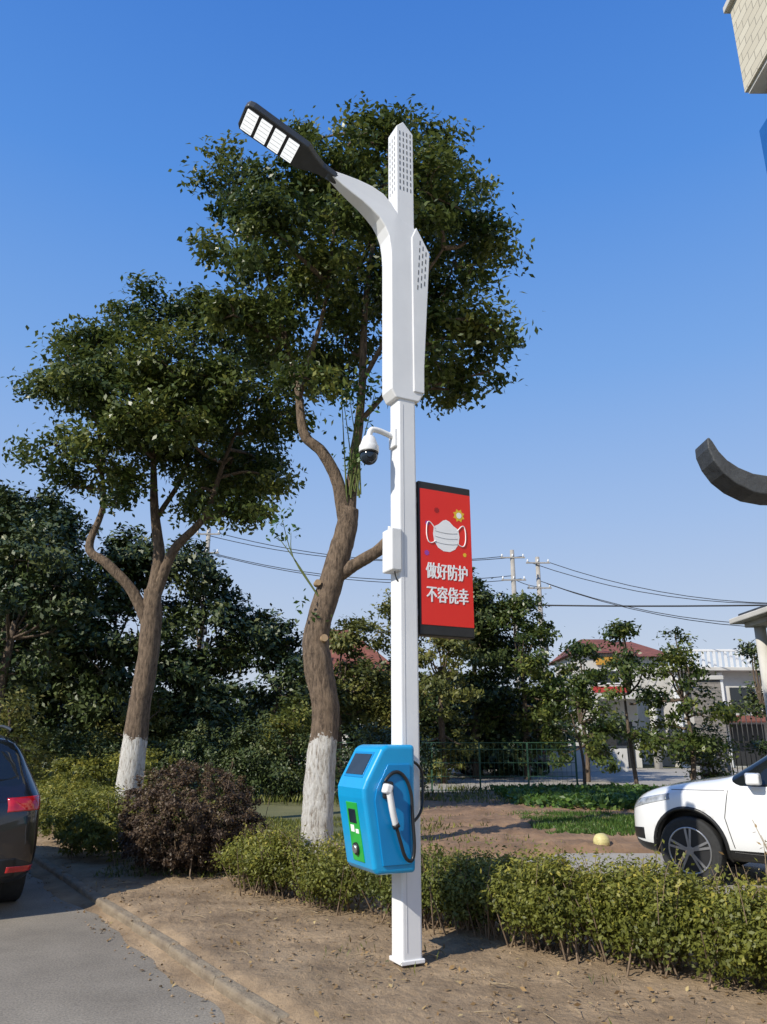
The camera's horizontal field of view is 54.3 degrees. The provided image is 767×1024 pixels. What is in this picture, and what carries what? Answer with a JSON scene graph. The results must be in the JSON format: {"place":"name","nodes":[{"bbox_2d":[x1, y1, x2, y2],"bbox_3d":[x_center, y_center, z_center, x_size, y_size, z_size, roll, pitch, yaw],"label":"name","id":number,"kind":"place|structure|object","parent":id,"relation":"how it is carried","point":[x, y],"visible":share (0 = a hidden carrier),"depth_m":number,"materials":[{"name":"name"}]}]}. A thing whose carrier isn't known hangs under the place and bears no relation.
{"place":"outdoors","nodes":[
{"label":"outdoors","id":0,"kind":"place"},
{"bbox_2d":[0,870,224,1023],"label":"road","id":1,"kind":"structure","parent":0,"point":[59,964],"depth_m":5.63,"materials":[{"name":"grey asphalt"}]},
{"bbox_2d":[0,725,40,901],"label":"black suv","id":2,"kind":"object","parent":1,"relation":"on","point":[20,801],"visible":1,"depth_m":7.66,"materials":[{"name":"paint"}]},
{"bbox_2d":[30,861,266,1023],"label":"gutter dust","id":3,"kind":"object","parent":1,"relation":"on","point":[179,973],"visible":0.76,"depth_m":6.04,"materials":[{"name":"sand"}]},
{"bbox_2d":[33,853,288,1023],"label":"kerb","id":4,"kind":"structure","parent":1,"relation":"on","point":[259,1007],"depth_m":5.87,"materials":[{"name":"concrete"}]},
{"bbox_2d":[93,815,470,877],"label":"lawn","id":5,"kind":"structure","parent":0,"point":[279,823],"depth_m":11.97,"materials":[{"name":"green plant"}]},
{"bbox_2d":[329,630,389,675],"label":"roof","id":6,"kind":"structure","parent":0,"point":[335,656],"depth_m":50.85,"materials":[{"name":"red tile"}]},
{"bbox_2d":[0,0,766,701],"label":"sky","id":7,"kind":"structure","parent":0,"point":[624,135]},
{"bbox_2d":[36,748,737,998],"bbox_3d":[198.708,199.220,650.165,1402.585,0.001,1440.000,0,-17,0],"label":"ground","id":8,"kind":"structure","parent":0,"point":[289,810],"depth_m":17.95,"materials":[{"name":"brown soil"}]},
{"bbox_2d":[0,683,74,783],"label":"shrub","id":9,"kind":"object","parent":8,"relation":"on","point":[22,730],"visible":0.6,"depth_m":16.04,"materials":[{"name":"green plant"}]},
{"bbox_2d":[0,482,86,702],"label":"tree","id":10,"kind":"object","parent":8,"relation":"on","point":[60,572],"depth_m":29.72,"materials":[{"name":"green plant"}]},
{"bbox_2d":[0,479,132,727],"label":"tree","id":11,"kind":"object","parent":8,"relation":"on","point":[12,503],"visible":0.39,"depth_m":24.88,"materials":[{"name":"green plant"}]},
{"bbox_2d":[0,506,135,724],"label":"tree","id":12,"kind":"object","parent":8,"relation":"on","point":[26,585],"visible":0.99,"depth_m":20.42,"materials":[{"name":"green plant"}]},
{"bbox_2d":[25,744,175,789],"bbox_3d":[-9.989,6.438,18.324,9.981,1.543,2.543,-3,-17,9],"label":"clipped hedge","id":13,"kind":"object","parent":8,"relation":"on","point":[63,766],"visible":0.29,"depth_m":17.84,"materials":[{"name":"green plant"}]},
{"bbox_2d":[12,521,209,783],"bbox_3d":[-9.357,4.661,25.767,7.163,9.381,5.942,8,-19,-26],"label":"tree","id":14,"kind":"object","parent":8,"relation":"on","point":[105,683],"visible":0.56,"depth_m":24.72,"materials":[{"name":"green plant"}]},
{"bbox_2d":[86,687,184,784],"bbox_3d":[-7.450,7.073,23.197,3.451,3.258,2.659,0,-17,0],"label":"shrub","id":15,"kind":"object","parent":8,"relation":"on","point":[157,705],"visible":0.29,"depth_m":23.17,"materials":[{"name":"green plant"}]},
{"bbox_2d":[1,269,333,808],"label":"camphor tree","id":16,"kind":"object","parent":8,"relation":"on","point":[178,413],"visible":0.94,"depth_m":15.06,"materials":[{"name":"green plant"}]},
{"bbox_2d":[118,534,287,787],"bbox_3d":[-6.300,5.185,26.908,5.726,9.054,6.609,0,-17,0],"label":"tree","id":17,"kind":"object","parent":8,"relation":"on","point":[227,652],"visible":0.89,"depth_m":25.99,"materials":[{"name":"green plant"}]},
{"bbox_2d":[195,528,219,761],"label":"utility pole","id":18,"kind":"object","parent":8,"relation":"on","point":[208,535],"visible":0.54,"depth_m":46.37,"materials":[{"name":"concrete"}]},
{"bbox_2d":[96,533,766,626],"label":"overhead wires","id":19,"kind":"object","parent":18,"relation":"attached to","point":[633,606],"visible":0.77,"depth_m":44.72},
{"bbox_2d":[134,922,298,1023],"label":"verge edge","id":20,"kind":"object","parent":8,"relation":"on","point":[287,1020],"depth_m":4.49,"materials":[{"name":"soil"}]},
{"bbox_2d":[1,716,438,798],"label":"hedge","id":21,"kind":"object","parent":8,"relation":"on","point":[268,772],"visible":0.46,"depth_m":20.58,"materials":[{"name":"green plant"}]},
{"bbox_2d":[48,682,499,753],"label":"distant tree line","id":22,"kind":"object","parent":8,"relation":"on","point":[271,691],"depth_m":67.60,"materials":[{"name":"green plant"}]},
{"bbox_2d":[210,608,338,788],"bbox_3d":[-3.756,6.576,26.900,4.466,6.593,4.975,0,-17,0],"label":"tree","id":23,"kind":"object","parent":8,"relation":"on","point":[282,652],"visible":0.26,"depth_m":27.27,"materials":[{"name":"green plant"}]},
{"bbox_2d":[0,655,576,777],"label":"tree belt","id":24,"kind":"object","parent":8,"relation":"on","point":[237,692],"visible":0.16,"depth_m":33.37,"materials":[{"name":"green plant"}]},
{"bbox_2d":[247,686,335,799],"bbox_3d":[-2.766,6.639,21.591,2.595,3.219,2.298,-7,-18,21],"label":"shrub","id":25,"kind":"object","parent":8,"relation":"on","point":[291,720],"visible":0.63,"depth_m":21.41,"materials":[{"name":"green plant"}]},
{"bbox_2d":[261,611,390,783],"bbox_3d":[-1.280,7.056,27.998,5.174,6.627,4.652,-13,-21,36],"label":"tree","id":26,"kind":"object","parent":8,"relation":"on","point":[363,680],"visible":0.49,"depth_m":27.94,"materials":[{"name":"green plant"}]},
{"bbox_2d":[168,90,541,857],"bbox_3d":[-0.464,-1.493,12.716,6.845,13.619,5.985,0,-17,0],"label":"camphor tree","id":27,"kind":"object","parent":8,"relation":"on","point":[332,276],"visible":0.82,"depth_m":12.34,"materials":[{"name":"green plant"}]},
{"bbox_2d":[189,742,577,793],"bbox_3d":[0.000,7.960,23.292,12.050,1.510,0.050,0,-17,0],"label":"fence","id":28,"kind":"object","parent":8,"relation":"on","point":[508,762],"visible":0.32,"depth_m":23.33,"materials":[{"name":"metal"}]},
{"bbox_2d":[346,588,435,743],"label":"tree","id":29,"kind":"object","parent":8,"relation":"on","point":[385,609],"visible":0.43,"depth_m":29.17,"materials":[{"name":"green plant"}]},
{"bbox_2d":[176,783,670,806],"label":"grass verge","id":30,"kind":"object","parent":8,"relation":"on","point":[300,796],"depth_m":20.14,"materials":[{"name":"green plant"}]},
{"bbox_2d":[388,628,494,783],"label":"tree","id":31,"kind":"object","parent":8,"relation":"on","point":[438,680],"visible":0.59,"depth_m":28.34,"materials":[{"name":"green plant"}]},
{"bbox_2d":[419,567,524,777],"bbox_3d":[3.947,7.065,33.514,5.890,9.269,6.091,0,-17,0],"label":"tree","id":32,"kind":"object","parent":8,"relation":"on","point":[484,604],"visible":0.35,"depth_m":32.48,"materials":[{"name":"green plant"}]},
{"bbox_2d":[500,550,525,694],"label":"utility pole","id":33,"kind":"object","parent":8,"relation":"on","point":[513,579],"visible":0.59,"depth_m":45.69,"materials":[{"name":"concrete"}]},
{"bbox_2d":[468,589,575,779],"bbox_3d":[5.930,7.245,31.962,4.956,8.025,5.149,0,-17,0],"label":"tree","id":34,"kind":"object","parent":8,"relation":"on","point":[524,662],"visible":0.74,"depth_m":31.91,"materials":[{"name":"green plant"}]},
{"bbox_2d":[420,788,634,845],"bbox_3d":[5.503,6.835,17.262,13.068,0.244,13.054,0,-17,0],"label":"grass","id":35,"kind":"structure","parent":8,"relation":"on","point":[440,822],"depth_m":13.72,"materials":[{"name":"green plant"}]},
{"bbox_2d":[526,557,551,671],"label":"utility pole","id":36,"kind":"object","parent":8,"relation":"on","point":[538,578],"visible":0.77,"depth_m":46.54,"materials":[{"name":"concrete"}]},
{"bbox_2d":[523,637,635,781],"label":"tree","id":37,"kind":"object","parent":8,"relation":"on","point":[598,752],"visible":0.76,"depth_m":29.64,"materials":[{"name":"green plant"}]},
{"bbox_2d":[544,669,618,783],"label":"persimmon tree","id":38,"kind":"object","parent":8,"relation":"on","point":[581,697],"visible":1,"depth_m":23.51,"materials":[{"name":"green plant"}]},
{"bbox_2d":[591,618,665,784],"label":"persimmon tree","id":39,"kind":"object","parent":8,"relation":"on","point":[626,665],"visible":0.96,"depth_m":25.11,"materials":[{"name":"green plant"}]},
{"bbox_2d":[616,626,748,779],"bbox_3d":[10.098,6.461,24.751,4.239,5.347,3.550,0,-17,0],"label":"persimmon tree","id":40,"kind":"object","parent":8,"relation":"on","point":[691,740],"visible":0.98,"depth_m":24.62,"materials":[{"name":"green plant"}]},
{"bbox_2d":[661,721,745,779],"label":"shrub","id":41,"kind":"object","parent":8,"relation":"on","point":[709,759],"visible":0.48,"depth_m":25.30,"materials":[{"name":"green plant"}]},
{"bbox_2d":[724,639,766,757],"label":"persimmon tree","id":42,"kind":"object","parent":8,"relation":"on","point":[750,651],"visible":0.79,"depth_m":26.36,"materials":[{"name":"green plant"}]},
{"bbox_2d":[729,604,766,715],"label":"pavilion","id":43,"kind":"structure","parent":8,"relation":"on","point":[755,619],"depth_m":21.40,"materials":[{"name":"paint"}]},
{"bbox_2d":[35,823,766,1023],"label":"verge soil","id":44,"kind":"structure","parent":0,"point":[278,981],"depth_m":5.40,"materials":[{"name":"brown soil"}]},
{"bbox_2d":[36,772,169,863],"bbox_3d":[-5.160,5.061,12.787,1.731,1.000,7.594,8,-19,-25],"label":"clipped hedge","id":45,"kind":"object","parent":44,"relation":"on","point":[76,813],"visible":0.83,"depth_m":10.50,"materials":[{"name":"green plant"}]},
{"bbox_2d":[113,758,269,879],"bbox_3d":[-2.419,3.841,9.471,1.936,1.406,1.823,0,-17,0],"label":"purple leaf bush","id":46,"kind":"object","parent":44,"relation":"on","point":[189,852],"visible":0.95,"depth_m":9.16,"materials":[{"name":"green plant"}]},
{"bbox_2d":[149,786,244,848],"bbox_3d":[-3.052,4.869,12.023,1.626,0.840,4.356,5,-18,-17],"label":"bush","id":47,"kind":"object","parent":44,"relation":"on","point":[185,814],"visible":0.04,"depth_m":11.33,"materials":[{"name":"brown plant"}]},
{"bbox_2d":[205,818,374,915],"bbox_3d":[-0.967,3.678,7.928,2.410,0.822,1.089,-15,-22,40],"label":"hedge","id":48,"kind":"object","parent":44,"relation":"on","point":[266,858],"visible":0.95,"depth_m":7.72,"materials":[{"name":"green plant"}]},
{"bbox_2d":[238,101,474,965],"bbox_3d":[-0.244,-0.404,6.406,2.330,7.657,0.595,8,-19,-26],"label":"street lamp","id":49,"kind":"object","parent":44,"relation":"on","point":[427,556],"visible":1,"depth_m":6.51,"materials":[{"name":"white metal"}]},
{"bbox_2d":[28,851,752,1023],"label":"pebbles","id":50,"kind":"object","parent":44,"relation":"on","point":[517,1020],"visible":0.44,"depth_m":5.57,"materials":[{"name":"stone"}]},
{"bbox_2d":[26,844,765,1023],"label":"fallen leaves","id":51,"kind":"object","parent":44,"relation":"on","point":[316,1013],"depth_m":5.49,"materials":[{"name":"brown plant"}]},
{"bbox_2d":[89,853,707,1023],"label":"grass tufts","id":52,"kind":"object","parent":44,"relation":"on","point":[443,953],"visible":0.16,"depth_m":5.69,"materials":[{"name":"green plant"}]},
{"bbox_2d":[347,837,528,939],"bbox_3d":[0.496,3.341,6.785,2.018,0.802,1.113,-16,-23,42],"label":"hedge","id":53,"kind":"object","parent":44,"relation":"on","point":[445,888],"visible":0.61,"depth_m":6.47,"materials":[{"name":"green plant"}]},
{"bbox_2d":[464,839,766,994],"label":"hedge","id":54,"kind":"object","parent":44,"relation":"on","point":[657,917],"visible":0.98,"depth_m":5.42,"materials":[{"name":"green plant"}]},
{"bbox_2d":[296,768,744,791],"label":"path","id":55,"kind":"structure","parent":0,"point":[658,777],"depth_m":31.82,"materials":[{"name":"concrete"}]},
{"bbox_2d":[456,736,549,774],"bbox_3d":[5.517,11.651,35.822,4.635,1.731,2.116,1,-17,-4],"label":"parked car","id":56,"kind":"object","parent":55,"relation":"on","point":[469,770],"visible":0.09,"depth_m":34.97,"materials":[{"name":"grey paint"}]},
{"bbox_2d":[455,748,628,771],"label":"wall","id":57,"kind":"structure","parent":55,"relation":"on","point":[624,765],"depth_m":38.77,"materials":[{"name":"paint"}]},
{"bbox_2d":[566,746,626,747],"bbox_3d":[8.200,12.273,39.122,9.100,0.080,0.300,0,-17,0],"label":"coping","id":58,"kind":"object","parent":57,"relation":"on","point":[608,746],"visible":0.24,"depth_m":38.98,"materials":[{"name":"grey concrete"}]},
{"bbox_2d":[649,707,662,768],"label":"column","id":59,"kind":"structure","parent":55,"relation":"on","point":[659,765],"depth_m":41.87,"materials":[{"name":"paint"}]},
{"bbox_2d":[420,791,660,857],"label":"garden soil","id":60,"kind":"structure","parent":0,"point":[475,814],"depth_m":12.95,"materials":[{"name":"brown soil"}]},
{"bbox_2d":[511,809,634,835],"bbox_3d":[4.603,5.864,14.092,3.888,0.245,4.085,0,-17,0],"label":"grass patch","id":61,"kind":"object","parent":60,"relation":"on","point":[575,827],"visible":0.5,"depth_m":13.84,"materials":[{"name":"green plant"}]},
{"bbox_2d":[490,782,664,809],"bbox_3d":[6.595,7.472,19.682,6.984,0.451,6.177,0,-17,0],"label":"vegetable patch","id":62,"kind":"object","parent":60,"relation":"on","point":[605,796],"visible":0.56,"depth_m":18.60,"materials":[{"name":"green plant"}]},
{"bbox_2d":[593,833,609,845],"bbox_3d":[3.250,4.914,11.153,0.242,0.240,0.240,5,-18,-16],"label":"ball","id":63,"kind":"object","parent":60,"relation":"on","point":[601,838],"visible":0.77,"depth_m":11.08,"materials":[{"name":"yellow plastic"}]},
{"bbox_2d":[555,653,642,767],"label":"wing","id":64,"kind":"structure","parent":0,"point":[632,710],"depth_m":44.61,"materials":[{"name":"white paint"}]},
{"bbox_2d":[550,639,637,663],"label":"roof","id":65,"kind":"structure","parent":64,"relation":"on","point":[596,642],"depth_m":46.84,"materials":[{"name":"red tile"}]},
{"bbox_2d":[597,671,618,682],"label":"window","id":66,"kind":"structure","parent":64,"relation":"in","point":[609,680],"depth_m":44.93,"materials":[{"name":"white glass"}]},
{"bbox_2d":[596,656,620,664],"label":"yellow sign","id":67,"kind":"object","parent":64,"relation":"attached to","point":[602,661],"visible":0.44,"depth_m":45.18,"materials":[{"name":"yellow"}]},
{"bbox_2d":[593,686,626,692],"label":"red sign","id":68,"kind":"object","parent":64,"relation":"attached to","point":[602,690],"visible":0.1,"depth_m":44.72,"materials":[{"name":"red"}]},
{"bbox_2d":[605,722,635,767],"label":"doorway","id":69,"kind":"structure","parent":64,"relation":"attached to","point":[611,742],"depth_m":43.88,"materials":[{"name":"metal"}]},
{"bbox_2d":[527,853,766,896],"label":"driveway","id":70,"kind":"structure","parent":0,"point":[753,868],"depth_m":9.73,"materials":[{"name":"concrete"}]},
{"bbox_2d":[634,755,766,883],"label":"white suv","id":71,"kind":"object","parent":70,"relation":"on","point":[702,822],"visible":0.99,"depth_m":8.48,"materials":[{"name":"paint"}]},
{"bbox_2d":[695,438,766,504],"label":"roof eave","id":72,"kind":"object","parent":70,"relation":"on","point":[721,473],"visible":1,"depth_m":9.42,"materials":[{"name":"paint"}]},
{"bbox_2d":[634,657,665,678],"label":"walls","id":73,"kind":"structure","parent":0,"point":[645,661],"depth_m":55.16,"materials":[{"name":"paint"}]},
{"bbox_2d":[548,642,662,665],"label":"roof","id":74,"kind":"structure","parent":73,"relation":"on","point":[645,651],"depth_m":56.46,"materials":[{"name":"red tile"}]},
{"bbox_2d":[635,672,766,767],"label":"wing","id":75,"kind":"structure","parent":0,"point":[734,679],"depth_m":45.62,"materials":[{"name":"white paint"}]},
{"bbox_2d":[673,672,687,767],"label":"pilaster","id":76,"kind":"object","parent":75,"relation":"attached to","point":[675,695],"visible":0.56,"depth_m":44.92,"materials":[{"name":"white paint"}]},
{"bbox_2d":[670,667,759,671],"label":"balcony slab","id":77,"kind":"structure","parent":75,"relation":"on","point":[730,669],"depth_m":44.91,"materials":[{"name":"paint"}]},
{"bbox_2d":[674,651,755,666],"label":"balusters","id":78,"kind":"object","parent":77,"relation":"on","point":[720,659],"visible":0.52,"depth_m":45.11,"materials":[{"name":"white concrete"}]},
{"bbox_2d":[681,649,744,651],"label":"balcony rail","id":79,"kind":"object","parent":78,"relation":"on","point":[715,650],"depth_m":45.25,"materials":[{"name":"white metal"}]},
{"bbox_2d":[716,672,733,767],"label":"pilaster","id":80,"kind":"object","parent":75,"relation":"attached to","point":[722,686],"visible":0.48,"depth_m":45.02,"materials":[{"name":"white paint"}]},
{"bbox_2d":[727,715,765,722],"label":"awning","id":81,"kind":"object","parent":80,"relation":"attached to","point":[753,719],"visible":0.16,"depth_m":43.53,"materials":[{"name":"red tile"}]},
{"bbox_2d":[729,688,755,708],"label":"window","id":82,"kind":"structure","parent":75,"relation":"attached to","point":[735,694],"depth_m":45.17,"materials":[{"name":"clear glass"}]},
{"bbox_2d":[730,724,766,764],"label":"gate","id":83,"kind":"object","parent":75,"relation":"attached to","point":[746,737],"visible":0.67,"depth_m":44.43,"materials":[{"name":"metal"}]},
{"bbox_2d":[691,675,766,778],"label":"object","id":84,"kind":"structure","parent":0,"point":[713,681],"depth_m":28.64,"materials":[{"name":"metal"}]},
{"bbox_2d":[718,820,766,887],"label":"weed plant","id":85,"kind":"object","parent":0,"point":[765,852],"visible":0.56,"depth_m":5.62,"materials":[{"name":"green plant"}]},
{"bbox_3d":[13.700,-3.926,8.404,12.000,15.600,10.000,0,-17,0],"label":"main block","id":86,"kind":"object","parent":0,"visible":0},
{"bbox_2d":[730,0,766,92],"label":"projecting bay","id":87,"kind":"object","parent":86,"relation":"on","point":[749,19],"visible":1,"depth_m":14.88,"materials":[{"name":"tile"}]},
{"bbox_2d":[723,0,734,13],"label":"parapet cap","id":88,"kind":"object","parent":87,"relation":"on","point":[727,6],"visible":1,"depth_m":15.71,"materials":[{"name":"paint"}]},
{"bbox_2d":[749,59,766,93],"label":"bay soffit","id":89,"kind":"structure","parent":86,"relation":"on","point":[759,85],"depth_m":14.81,"materials":[{"name":"paint"}]},
{"bbox_2d":[759,119,766,171],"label":"blue sign","id":90,"kind":"object","parent":86,"relation":"attached to","point":[763,133],"visible":1,"depth_m":14.55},
{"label":"column","id":91,"kind":"object","parent":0,"visible":0},
{"bbox_2d":[591,694,661,700],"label":"porch slab","id":92,"kind":"structure","parent":91,"relation":"on","point":[631,698],"depth_m":42.70,"materials":[{"name":"paint"}]}
]}

